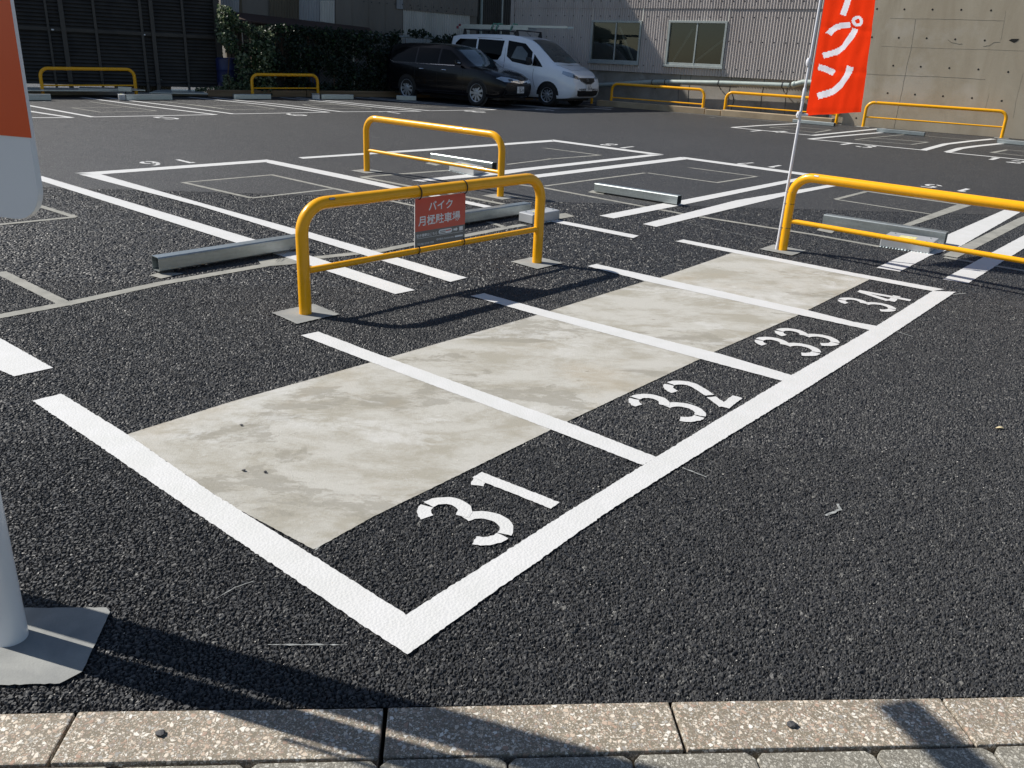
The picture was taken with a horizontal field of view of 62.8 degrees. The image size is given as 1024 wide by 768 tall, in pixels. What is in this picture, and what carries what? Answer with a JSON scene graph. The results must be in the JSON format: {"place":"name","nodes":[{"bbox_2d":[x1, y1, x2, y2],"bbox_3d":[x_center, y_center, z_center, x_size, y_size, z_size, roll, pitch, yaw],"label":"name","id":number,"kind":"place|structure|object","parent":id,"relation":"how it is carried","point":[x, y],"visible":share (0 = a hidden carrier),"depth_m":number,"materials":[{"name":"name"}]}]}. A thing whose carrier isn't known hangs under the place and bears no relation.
{"place":"outdoors","nodes":[
{"label":"outdoors","id":0,"kind":"place"},
{"bbox_2d":[0,187,1023,763],"bbox_3d":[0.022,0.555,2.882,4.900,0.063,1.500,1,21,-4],"label":"asphalt","id":1,"kind":"structure","parent":0,"point":[766,573],"depth_m":2.66,"materials":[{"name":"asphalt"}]},
{"bbox_2d":[0,0,109,684],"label":"sign","id":2,"kind":"object","parent":1,"relation":"on","point":[55,645],"visible":1,"depth_m":2.21,"materials":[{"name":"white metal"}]},
{"bbox_2d":[302,332,655,464],"bbox_3d":[-0.288,0.013,4.152,2.268,0.025,0.128,19,26,36],"label":"parking line","id":3,"kind":"object","parent":1,"relation":"on","point":[578,433],"visible":1,"depth_m":4.00,"materials":[{"name":"white paint"}]},
{"bbox_2d":[417,472,558,545],"bbox_3d":[-0.104,0.455,3.091,0.390,0.010,0.431,17,26,33],"label":"bay number","id":4,"kind":"object","parent":1,"relation":"on","point":[465,511],"visible":1,"depth_m":3.10,"materials":[{"name":"white paint"}]},
{"bbox_2d":[34,291,954,653],"bbox_3d":[0.565,-0.293,5.022,2.478,0.096,5.517,19,27,37],"label":"parking line","id":5,"kind":"object","parent":1,"relation":"on","point":[408,633],"visible":1,"depth_m":3.03,"materials":[{"name":"white paint"}]},
{"bbox_2d":[128,253,868,548],"bbox_3d":[0.592,-0.303,5.024,1.258,0.101,5.320,20,27,37],"label":"concrete pad","id":6,"kind":"object","parent":1,"relation":"on","point":[353,447],"visible":1,"depth_m":3.95,"materials":[{"name":"concrete"}]},
{"bbox_2d":[0,697,1023,767],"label":"kerb","id":7,"kind":"structure","parent":1,"relation":"on","point":[631,732],"depth_m":2.09,"materials":[{"name":"concrete"}]},
{"bbox_2d":[787,721,798,727],"bbox_3d":[0.718,0.872,2.147,0.030,0.015,0.022,3,21,0],"label":"stone chip","id":8,"kind":"object","parent":7,"relation":"on","point":[791,724],"visible":1,"depth_m":2.14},
{"bbox_2d":[28,212,1022,698],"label":"grit","id":9,"kind":"object","parent":1,"relation":"on","point":[538,590],"visible":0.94,"depth_m":2.73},
{"bbox_2d":[0,280,1023,449],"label":"asphalt","id":10,"kind":"structure","parent":0,"point":[141,359],"depth_m":4.50,"materials":[{"name":"asphalt"}]},
{"bbox_2d":[0,338,52,375],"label":"parking line","id":11,"kind":"object","parent":10,"relation":"on","point":[15,361],"visible":1,"depth_m":4.22,"materials":[{"name":"white paint"}]},
{"bbox_2d":[41,176,412,293],"bbox_3d":[-3.182,-1.528,7.609,6.560,0.071,0.212,19,27,37],"label":"parking line","id":12,"kind":"object","parent":10,"relation":"on","point":[379,283],"visible":0.73,"depth_m":7.07,"materials":[{"name":"white paint"}]},
{"bbox_2d":[0,221,526,317],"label":"grout channel","id":13,"kind":"object","parent":10,"relation":"on","point":[54,298],"visible":0.88,"depth_m":5.61,"materials":[{"name":"concrete"}]},
{"bbox_2d":[271,173,560,323],"bbox_3d":[-0.519,-1.001,5.720,0.290,0.750,2.408,21,28,40],"label":"barrier","id":14,"kind":"object","parent":10,"relation":"on","point":[306,310],"visible":1,"depth_m":5.36,"materials":[{"name":"yellow metal"}]},
{"bbox_2d":[414,180,467,253],"bbox_3d":[-0.495,-1.136,5.690,0.100,0.467,0.454,21,28,40],"label":"notice board","id":15,"kind":"object","parent":14,"relation":"attached to","point":[439,219],"visible":0.95,"depth_m":5.68,"materials":[{"name":"red metal"}]},
{"bbox_2d":[472,293,790,380],"bbox_3d":[0.618,-0.322,5.066,2.186,0.023,0.162,18,26,34],"label":"parking line","id":16,"kind":"object","parent":10,"relation":"on","point":[718,358],"visible":1,"depth_m":4.92,"materials":[{"name":"white paint"}]},
{"bbox_2d":[629,381,741,421],"bbox_3d":[0.841,0.078,4.110,0.419,0.010,0.478,19,27,36],"label":"bay number","id":17,"kind":"object","parent":10,"relation":"on","point":[732,400],"visible":1,"depth_m":4.11,"materials":[{"name":"white paint"}]},
{"bbox_2d":[589,264,874,329],"bbox_3d":[1.456,-0.638,5.926,2.173,0.023,0.167,18,26,34],"label":"parking line","id":18,"kind":"object","parent":10,"relation":"on","point":[734,297],"visible":1,"depth_m":5.87,"materials":[{"name":"white paint"}]},
{"bbox_2d":[755,328,839,355],"bbox_3d":[1.712,-0.257,5.023,0.387,0.010,0.490,21,28,39],"label":"bay number","id":19,"kind":"object","parent":10,"relation":"on","point":[812,348],"visible":1,"depth_m":5.02,"materials":[{"name":"white paint"}]},
{"bbox_2d":[838,290,910,311],"bbox_3d":[2.560,-0.593,5.933,0.388,0.010,0.503,19,26,35],"label":"bay number","id":20,"kind":"object","parent":10,"relation":"on","point":[893,298],"visible":1,"depth_m":5.95,"materials":[{"name":"white paint"}]},
{"bbox_2d":[0,187,1023,300],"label":"asphalt","id":21,"kind":"structure","parent":0,"point":[94,240],"depth_m":7.04,"materials":[{"name":"asphalt"}]},
{"bbox_2d":[0,205,78,224],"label":"grout channel","id":22,"kind":"object","parent":21,"relation":"on","point":[60,212],"visible":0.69,"depth_m":7.39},
{"bbox_2d":[151,234,295,272],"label":"lock beam","id":23,"kind":"structure","parent":21,"relation":"on","point":[168,262],"depth_m":6.12,"materials":[{"name":"metal"}]},
{"bbox_2d":[181,174,413,205],"bbox_3d":[-2.050,-1.937,8.703,3.299,0.035,1.155,19,27,37],"label":"grout channel","id":24,"kind":"object","parent":21,"relation":"on","point":[278,194],"visible":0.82,"depth_m":9.16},
{"bbox_2d":[80,160,637,281],"bbox_3d":[-1.896,-1.879,8.600,6.081,0.103,2.452,20,27,37],"label":"parking line","id":25,"kind":"object","parent":21,"relation":"on","point":[435,272],"visible":0.84,"depth_m":8.02,"materials":[{"name":"white paint"}]},
{"bbox_2d":[360,169,504,203],"bbox_3d":[-0.946,-2.416,10.008,1.808,0.051,2.589,3,21,0],"label":"grout channel","id":26,"kind":"object","parent":21,"relation":"on","point":[366,177],"visible":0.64,"depth_m":9.95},
{"bbox_2d":[150,162,833,277],"bbox_3d":[-0.792,-1.548,7.871,5.693,0.130,5.626,19,27,36],"label":"anchor pad","id":27,"kind":"object","parent":21,"relation":"on","point":[169,274],"visible":0.85,"depth_m":8.18,"materials":[{"name":"concrete"}]},
{"bbox_2d":[465,202,530,222],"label":"lock beam","id":28,"kind":"structure","parent":21,"relation":"on","point":[491,212],"depth_m":8.01,"materials":[{"name":"metal"}]},
{"bbox_2d":[519,207,559,224],"bbox_3d":[0.272,-1.625,8.080,0.205,0.109,0.423,20,27,37],"label":"control box","id":29,"kind":"object","parent":21,"relation":"on","point":[551,214],"visible":0.75,"depth_m":8.02,"materials":[{"name":"silver metal"}]},
{"bbox_2d":[535,157,807,217],"bbox_3d":[1.879,-2.635,10.844,2.430,0.112,5.114,21,28,39],"label":"parking line","id":30,"kind":"object","parent":21,"relation":"on","point":[650,208],"visible":0.83,"depth_m":10.87,"materials":[{"name":"white paint"}]},
{"bbox_2d":[645,185,832,226],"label":"parking line","id":31,"kind":"object","parent":21,"relation":"on","point":[710,210],"visible":0.74,"depth_m":9.18,"materials":[{"name":"white paint"}]},
{"bbox_2d":[522,185,1023,270],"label":"grout channel","id":32,"kind":"object","parent":21,"relation":"on","point":[767,227],"visible":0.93,"depth_m":8.28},
{"bbox_2d":[677,239,941,290],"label":"parking line","id":33,"kind":"object","parent":21,"relation":"on","point":[813,266],"visible":1,"depth_m":6.81,"materials":[{"name":"white paint"}]},
{"bbox_2d":[822,213,948,243],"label":"lock beam","id":34,"kind":"structure","parent":21,"relation":"on","point":[879,227],"depth_m":8.08,"materials":[{"name":"metal"}]},
{"bbox_2d":[835,191,970,225],"bbox_3d":[4.252,-2.027,9.617,1.255,0.051,2.242,21,28,39],"label":"grout channel","id":35,"kind":"object","parent":21,"relation":"on","point":[942,212],"visible":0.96,"depth_m":9.67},
{"bbox_2d":[880,232,938,253],"bbox_3d":[3.621,-1.293,7.640,0.432,0.099,0.386,16,25,30],"label":"control box","id":36,"kind":"object","parent":21,"relation":"on","point":[900,245],"visible":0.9,"depth_m":7.56,"materials":[{"name":"silver metal"}]},
{"bbox_2d":[877,210,1018,271],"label":"parking line","id":37,"kind":"object","parent":21,"relation":"on","point":[962,236],"visible":0.8,"depth_m":8.15,"materials":[{"name":"white paint"}]},
{"bbox_2d":[944,235,1023,282],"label":"parking line","id":38,"kind":"object","parent":21,"relation":"on","point":[973,270],"visible":0.89,"depth_m":7.09,"materials":[{"name":"white paint"}]},
{"bbox_2d":[944,216,1023,257],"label":"grout channel","id":39,"kind":"object","parent":21,"relation":"on","point":[991,235],"visible":0.91,"depth_m":8.27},
{"bbox_2d":[27,63,1023,310],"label":"asphalt","id":40,"kind":"structure","parent":0,"point":[70,150],"depth_m":13.28,"materials":[{"name":"asphalt"}]},
{"bbox_2d":[28,94,50,100],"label":"lock beam","id":41,"kind":"structure","parent":40,"relation":"on","point":[39,97],"depth_m":17.91,"materials":[{"name":"metal"}]},
{"bbox_2d":[31,111,74,117],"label":"parking line","id":42,"kind":"object","parent":40,"relation":"on","point":[51,114],"visible":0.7,"depth_m":15.07,"materials":[{"name":"white paint"}]},
{"bbox_2d":[27,87,117,90],"bbox_3d":[-10.162,-6.789,19.324,2.221,0.060,1.062,-9,24,-27],"label":"metal sheet","id":43,"kind":"object","parent":40,"relation":"on","point":[50,89],"visible":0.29,"depth_m":19.11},
{"bbox_2d":[79,87,144,90],"bbox_3d":[-9.392,-6.938,19.702,1.503,0.040,0.661,-4,22,-16],"label":"metal sheet","id":44,"kind":"object","parent":43,"relation":"on","point":[101,88],"visible":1,"depth_m":19.55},
{"bbox_2d":[28,91,124,94],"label":"kerb","id":45,"kind":"structure","parent":40,"relation":"on","point":[78,92],"depth_m":19.74,"materials":[{"name":"concrete"}]},
{"bbox_2d":[38,67,137,96],"bbox_3d":[-9.821,-7.015,19.489,2.326,0.685,0.280,-14,27,-37],"label":"barrier","id":46,"kind":"object","parent":40,"relation":"on","point":[41,71],"visible":0.94,"depth_m":19.37,"materials":[{"name":"yellow metal"}]},
{"bbox_2d":[76,102,154,111],"bbox_3d":[-8.466,-5.666,17.146,2.488,0.041,1.113,17,25,33],"label":"grout channel","id":47,"kind":"object","parent":40,"relation":"on","point":[110,107],"visible":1,"depth_m":17.08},
{"bbox_2d":[14,0,222,92],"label":"louvred screen","id":48,"kind":"object","parent":40,"relation":"on","point":[172,43],"visible":0.84,"depth_m":20.51,"materials":[{"name":"black metal"}]},
{"bbox_2d":[117,93,125,99],"bbox_3d":[-8.897,-6.550,19.093,0.138,0.134,0.647,-8,23,-25],"label":"control box","id":49,"kind":"object","parent":40,"relation":"on","point":[121,96],"visible":1,"depth_m":18.85,"materials":[{"name":"silver metal"}]},
{"bbox_2d":[118,87,131,91],"bbox_3d":[-8.889,-6.773,19.254,0.300,0.100,0.050,3,21,0],"label":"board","id":50,"kind":"object","parent":49,"relation":"on","point":[127,89],"visible":1,"depth_m":19.23,"materials":[{"name":"metal"}]},
{"bbox_2d":[30,97,217,116],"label":"parking line","id":51,"kind":"object","parent":40,"relation":"on","point":[120,116],"visible":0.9,"depth_m":16.59,"materials":[{"name":"white paint"}]},
{"bbox_2d":[125,94,171,99],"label":"lock beam","id":52,"kind":"structure","parent":40,"relation":"on","point":[148,96],"depth_m":19.15,"materials":[{"name":"metal"}]},
{"bbox_2d":[126,92,206,95],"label":"kerb","id":53,"kind":"structure","parent":40,"relation":"on","point":[172,94],"depth_m":20.80,"materials":[{"name":"concrete"}]},
{"bbox_2d":[149,89,207,93],"bbox_3d":[-8.359,-7.336,21.031,1.337,0.055,1.341,-5,23,-20],"label":"metal sheet","id":54,"kind":"object","parent":40,"relation":"on","point":[171,91],"visible":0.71,"depth_m":20.76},
{"bbox_2d":[195,86,224,91],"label":"weeds","id":55,"kind":"object","parent":40,"relation":"on","point":[200,89],"visible":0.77,"depth_m":21.29,"materials":[{"name":"green plant"}]},
{"bbox_2d":[104,97,324,113],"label":"parking line","id":56,"kind":"object","parent":40,"relation":"on","point":[230,101],"visible":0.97,"depth_m":18.30,"materials":[{"name":"white paint"}]},
{"bbox_2d":[161,101,272,109],"bbox_3d":[-6.556,-6.247,18.785,2.746,0.029,1.176,16,25,31],"label":"grout channel","id":57,"kind":"object","parent":40,"relation":"on","point":[219,105],"visible":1,"depth_m":18.44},
{"bbox_2d":[216,57,238,89],"bbox_3d":[-7.414,-8.055,21.919,0.600,0.890,0.600,3,21,0],"label":"drum","id":58,"kind":"object","parent":40,"relation":"on","point":[221,66],"visible":0.5,"depth_m":21.63,"materials":[{"name":"blue plastic"}]},
{"bbox_2d":[222,73,239,89],"bbox_3d":[-7.215,-7.708,21.549,0.524,0.526,0.368,-7,23,-24],"label":"shrub","id":59,"kind":"object","parent":40,"relation":"on","point":[233,85],"visible":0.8,"depth_m":21.45,"materials":[{"name":"green plant"}]},
{"bbox_2d":[214,4,277,95],"bbox_3d":[-6.689,-8.465,21.319,1.561,2.141,0.817,-13,26,-34],"label":"ivy","id":60,"kind":"object","parent":40,"relation":"on","point":[227,20],"visible":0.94,"depth_m":21.31,"materials":[{"name":"green plant"}]},
{"bbox_2d":[232,94,270,99],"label":"lock beam","id":61,"kind":"structure","parent":40,"relation":"on","point":[251,96],"depth_m":20.59,"materials":[{"name":"metal"}]},
{"bbox_2d":[206,90,305,96],"bbox_3d":[-6.559,-7.477,21.638,2.547,0.239,0.130,-11,25,-31],"label":"wheel stop","id":62,"kind":"object","parent":40,"relation":"on","point":[276,93],"visible":0.54,"depth_m":21.58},
{"bbox_2d":[250,73,318,93],"bbox_3d":[-5.848,-7.703,21.657,2.102,0.631,0.280,-14,27,-36],"label":"barrier","id":63,"kind":"object","parent":40,"relation":"on","point":[253,76],"visible":0.95,"depth_m":21.51,"materials":[{"name":"yellow metal"}]},
{"bbox_2d":[236,12,370,89],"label":"shed","id":64,"kind":"structure","parent":40,"relation":"on","point":[256,18],"depth_m":22.45,"materials":[{"name":"metal"}]},
{"bbox_2d":[298,60,319,87],"bbox_3d":[-5.579,-8.441,23.058,0.600,0.890,0.600,3,21,0],"label":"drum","id":65,"kind":"object","parent":40,"relation":"on","point":[317,75],"visible":0.07,"depth_m":22.88,"materials":[{"name":"blue plastic"}]},
{"bbox_2d":[113,0,510,92],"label":"old corrugated building","id":66,"kind":"structure","parent":40,"relation":"on","point":[434,18],"depth_m":24.16,"materials":[{"name":"metal"}]},
{"bbox_2d":[212,97,413,111],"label":"parking line","id":67,"kind":"object","parent":40,"relation":"on","point":[332,102],"visible":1,"depth_m":19.55,"materials":[{"name":"white paint"}]},
{"bbox_2d":[320,94,353,99],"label":"lock beam","id":68,"kind":"structure","parent":40,"relation":"on","point":[337,96],"depth_m":21.70,"materials":[{"name":"metal"}]},
{"bbox_2d":[241,30,450,90],"bbox_3d":[-3.948,-8.880,23.382,7.086,1.682,0.044,-11,25,-32],"label":"fence","id":69,"kind":"object","parent":40,"relation":"on","point":[411,37],"visible":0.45,"depth_m":23.28,"materials":[{"name":"metal"}]},
{"bbox_2d":[259,22,401,90],"bbox_3d":[-4.812,-8.734,22.694,4.175,1.814,0.592,-11,25,-31],"label":"ivy","id":70,"kind":"object","parent":69,"relation":"attached to","point":[311,52],"visible":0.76,"depth_m":22.60,"materials":[{"name":"green plant"}]},
{"bbox_2d":[388,28,455,48],"bbox_3d":[-2.304,-9.255,24.242,2.755,1.887,0.635,-11,25,-31],"label":"ivy","id":71,"kind":"object","parent":69,"relation":"attached to","point":[415,33],"visible":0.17,"depth_m":23.75,"materials":[{"name":"green plant"}]},
{"bbox_2d":[306,90,400,96],"bbox_3d":[-4.295,-7.925,22.972,2.752,0.241,0.130,-10,25,-30],"label":"timber edging","id":72,"kind":"object","parent":40,"relation":"on","point":[369,93],"visible":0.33,"depth_m":23.00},
{"bbox_2d":[296,97,493,110],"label":"parking line","id":73,"kind":"object","parent":40,"relation":"on","point":[402,101],"visible":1,"depth_m":20.89,"materials":[{"name":"white paint"}]},
{"bbox_2d":[397,95,415,100],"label":"lock beam","id":74,"kind":"structure","parent":40,"relation":"on","point":[405,97],"depth_m":22.39,"materials":[{"name":"metal"}]},
{"bbox_2d":[351,116,516,199],"bbox_3d":[-0.965,-2.683,9.790,2.542,0.729,0.290,19,27,36],"label":"barrier","id":75,"kind":"object","parent":40,"relation":"on","point":[494,135],"visible":0.99,"depth_m":9.61,"materials":[{"name":"yellow metal"}]},
{"bbox_2d":[386,43,530,106],"bbox_3d":[-1.444,-8.267,22.384,3.982,1.517,1.759,16,25,31],"label":"estate car","id":76,"kind":"object","parent":40,"relation":"on","point":[476,77],"visible":0.99,"depth_m":21.84,"materials":[{"name":"black paint"}]},
{"bbox_2d":[430,153,496,169],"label":"lock beam","id":77,"kind":"structure","parent":40,"relation":"on","point":[453,159],"depth_m":11.24,"materials":[{"name":"metal"}]},
{"bbox_2d":[369,97,557,109],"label":"parking line","id":78,"kind":"object","parent":40,"relation":"on","point":[467,101],"visible":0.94,"depth_m":22.21,"materials":[{"name":"white paint"}]},
{"bbox_2d":[449,161,482,175],"bbox_3d":[-0.599,-2.793,10.846,0.290,0.106,0.654,-15,27,-38],"label":"control box","id":79,"kind":"object","parent":40,"relation":"on","point":[470,172],"visible":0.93,"depth_m":10.74,"materials":[{"name":"silver metal"}]},
{"bbox_2d":[299,140,657,181],"bbox_3d":[-0.163,-3.364,12.402,5.306,0.112,2.556,-18,29,-42],"label":"parking line","id":80,"kind":"object","parent":40,"relation":"on","point":[515,170],"visible":0.94,"depth_m":12.36,"materials":[{"name":"white paint"}]},
{"bbox_2d":[452,28,598,106],"bbox_3d":[0.334,-8.795,23.349,4.232,1.931,1.906,16,25,31],"label":"van","id":81,"kind":"object","parent":40,"relation":"on","point":[553,73],"visible":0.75,"depth_m":22.46,"materials":[{"name":"white paint"}]},
{"bbox_2d":[457,23,535,30],"bbox_3d":[-0.462,-9.879,23.192,2.418,0.200,0.465,16,25,31],"label":"roof rack","id":82,"kind":"object","parent":81,"relation":"on","point":[500,28],"visible":0.97,"depth_m":22.97,"materials":[{"name":"metal"}]},
{"bbox_2d":[459,24,524,27],"bbox_3d":[-0.488,-9.918,23.224,2.232,0.062,0.350,16,25,31],"label":"ladder","id":83,"kind":"object","parent":82,"relation":"on","point":[477,25],"visible":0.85,"depth_m":23.24,"materials":[{"name":"metal"}]},
{"bbox_2d":[510,25,573,28],"bbox_3d":[0.791,-9.547,22.414,1.814,0.056,0.358,16,25,31],"label":"ladder","id":84,"kind":"object","parent":82,"relation":"on","point":[546,27],"visible":0.98,"depth_m":22.28,"materials":[{"name":"metal"}]},
{"bbox_2d":[507,148,598,164],"bbox_3d":[0.211,-3.500,12.788,1.302,0.047,2.121,21,28,40],"label":"grout channel","id":85,"kind":"object","parent":40,"relation":"on","point":[557,158],"visible":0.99,"depth_m":12.65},
{"bbox_2d":[217,117,964,645],"bbox_3d":[0.712,-3.139,11.951,6.641,0.426,20.870,5,21,5],"label":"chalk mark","id":86,"kind":"object","parent":40,"relation":"on","point":[683,467],"visible":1,"depth_m":2.81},
{"bbox_2d":[594,183,681,204],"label":"lock beam","id":87,"kind":"structure","parent":40,"relation":"on","point":[671,199],"depth_m":9.43,"materials":[{"name":"metal"}]},
{"bbox_2d":[596,100,707,113],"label":"kerb","id":88,"kind":"structure","parent":40,"relation":"on","point":[661,107],"depth_m":22.87,"materials":[{"name":"concrete"}]},
{"bbox_2d":[545,167,758,185],"bbox_3d":[1.887,-2.629,10.821,1.161,0.053,3.219,21,27,39],"label":"grout channel","id":89,"kind":"object","parent":40,"relation":"on","point":[659,174],"visible":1,"depth_m":11.12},
{"bbox_2d":[610,83,705,107],"bbox_3d":[3.946,-7.822,22.920,2.997,0.675,0.280,15,24,28],"label":"barrier","id":90,"kind":"object","parent":40,"relation":"on","point":[660,86],"visible":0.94,"depth_m":22.79,"materials":[{"name":"yellow metal"}]},
{"bbox_2d":[510,0,828,117],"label":"corrugated building","id":91,"kind":"structure","parent":40,"relation":"on","point":[749,40],"depth_m":22.71,"materials":[{"name":"metal"}]},
{"bbox_2d":[588,20,642,64],"bbox_3d":[2.950,-9.735,23.899,1.671,1.155,0.170,17,26,33],"label":"window","id":92,"kind":"structure","parent":91,"relation":"in","point":[611,41],"depth_m":23.93,"materials":[{"name":"glass"}]},
{"bbox_2d":[663,20,727,68],"bbox_3d":[4.942,-9.124,22.530,1.737,1.173,0.170,17,26,33],"label":"window","id":93,"kind":"structure","parent":91,"relation":"in","point":[690,44],"depth_m":22.55,"materials":[{"name":"glass"}]},
{"bbox_2d":[599,79,810,91],"bbox_3d":[4.971,-8.125,22.760,7.212,0.578,0.276,17,26,33],"label":"drain pipe","id":94,"kind":"object","parent":91,"relation":"attached to","point":[794,84],"visible":0.84,"depth_m":22.29,"materials":[{"name":"metal"}]},
{"bbox_2d":[705,109,720,115],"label":"kerb","id":95,"kind":"structure","parent":40,"relation":"on","point":[712,112],"depth_m":22.05,"materials":[{"name":"concrete"}]},
{"bbox_2d":[721,110,834,122],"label":"kerb","id":96,"kind":"structure","parent":40,"relation":"on","point":[761,115],"depth_m":21.29,"materials":[{"name":"concrete"}]},
{"bbox_2d":[723,91,841,124],"bbox_3d":[6.851,-7.074,21.441,3.191,0.650,0.280,15,25,30],"label":"barrier","id":97,"kind":"object","parent":40,"relation":"on","point":[768,95],"visible":0.57,"depth_m":21.56,"materials":[{"name":"yellow metal"}]},
{"bbox_2d":[731,123,885,135],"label":"parking line","id":98,"kind":"object","parent":40,"relation":"on","point":[805,134],"visible":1,"depth_m":18.96,"materials":[{"name":"white paint"}]},
{"bbox_2d":[792,119,835,126],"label":"lock beam","id":99,"kind":"structure","parent":40,"relation":"on","point":[816,122],"depth_m":20.36,"materials":[{"name":"metal"}]},
{"bbox_2d":[761,173,1023,263],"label":"barrier","id":100,"kind":"object","parent":40,"relation":"on","point":[940,195],"visible":0.99,"depth_m":6.63,"materials":[{"name":"yellow metal"}]},
{"bbox_2d":[775,0,874,249],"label":"advertising flag","id":101,"kind":"object","parent":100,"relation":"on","point":[837,85],"visible":1,"depth_m":6.96,"materials":[{"name":"fabric"}]},
{"bbox_2d":[876,128,925,135],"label":"lock beam","id":102,"kind":"structure","parent":40,"relation":"on","point":[904,132],"depth_m":18.82,"materials":[{"name":"metal"}]},
{"bbox_2d":[809,132,993,150],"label":"parking line","id":103,"kind":"object","parent":40,"relation":"on","point":[933,147],"visible":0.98,"depth_m":17.12,"materials":[{"name":"white paint"}]},
{"bbox_2d":[854,134,967,144],"bbox_3d":[8.528,-5.169,17.738,2.955,0.048,1.378,-17,28,-41],"label":"grout channel","id":104,"kind":"object","parent":40,"relation":"on","point":[894,139],"visible":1,"depth_m":17.53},
{"bbox_2d":[831,0,1023,138],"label":"concrete wall","id":105,"kind":"structure","parent":40,"relation":"on","point":[963,53],"depth_m":19.32,"materials":[{"name":"concrete"}]},
{"bbox_2d":[855,101,1008,138],"bbox_3d":[9.831,-6.190,19.599,3.290,0.649,0.280,14,24,28],"label":"barrier","id":106,"kind":"object","parent":40,"relation":"on","point":[1003,112],"visible":0.98,"depth_m":19.46,"materials":[{"name":"yellow metal"}]},
{"bbox_2d":[944,143,1023,159],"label":"parking line","id":107,"kind":"object","parent":40,"relation":"on","point":[953,150],"visible":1,"depth_m":16.17,"materials":[{"name":"white paint"}]},
{"bbox_2d":[997,139,1023,145],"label":"lock beam","id":108,"kind":"structure","parent":40,"relation":"on","point":[1007,141],"depth_m":17.59,"materials":[{"name":"metal"}]},
{"bbox_2d":[70,746,1023,767],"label":"pavement","id":109,"kind":"structure","parent":0,"point":[1007,757],"depth_m":2.04,"materials":[{"name":"concrete"}]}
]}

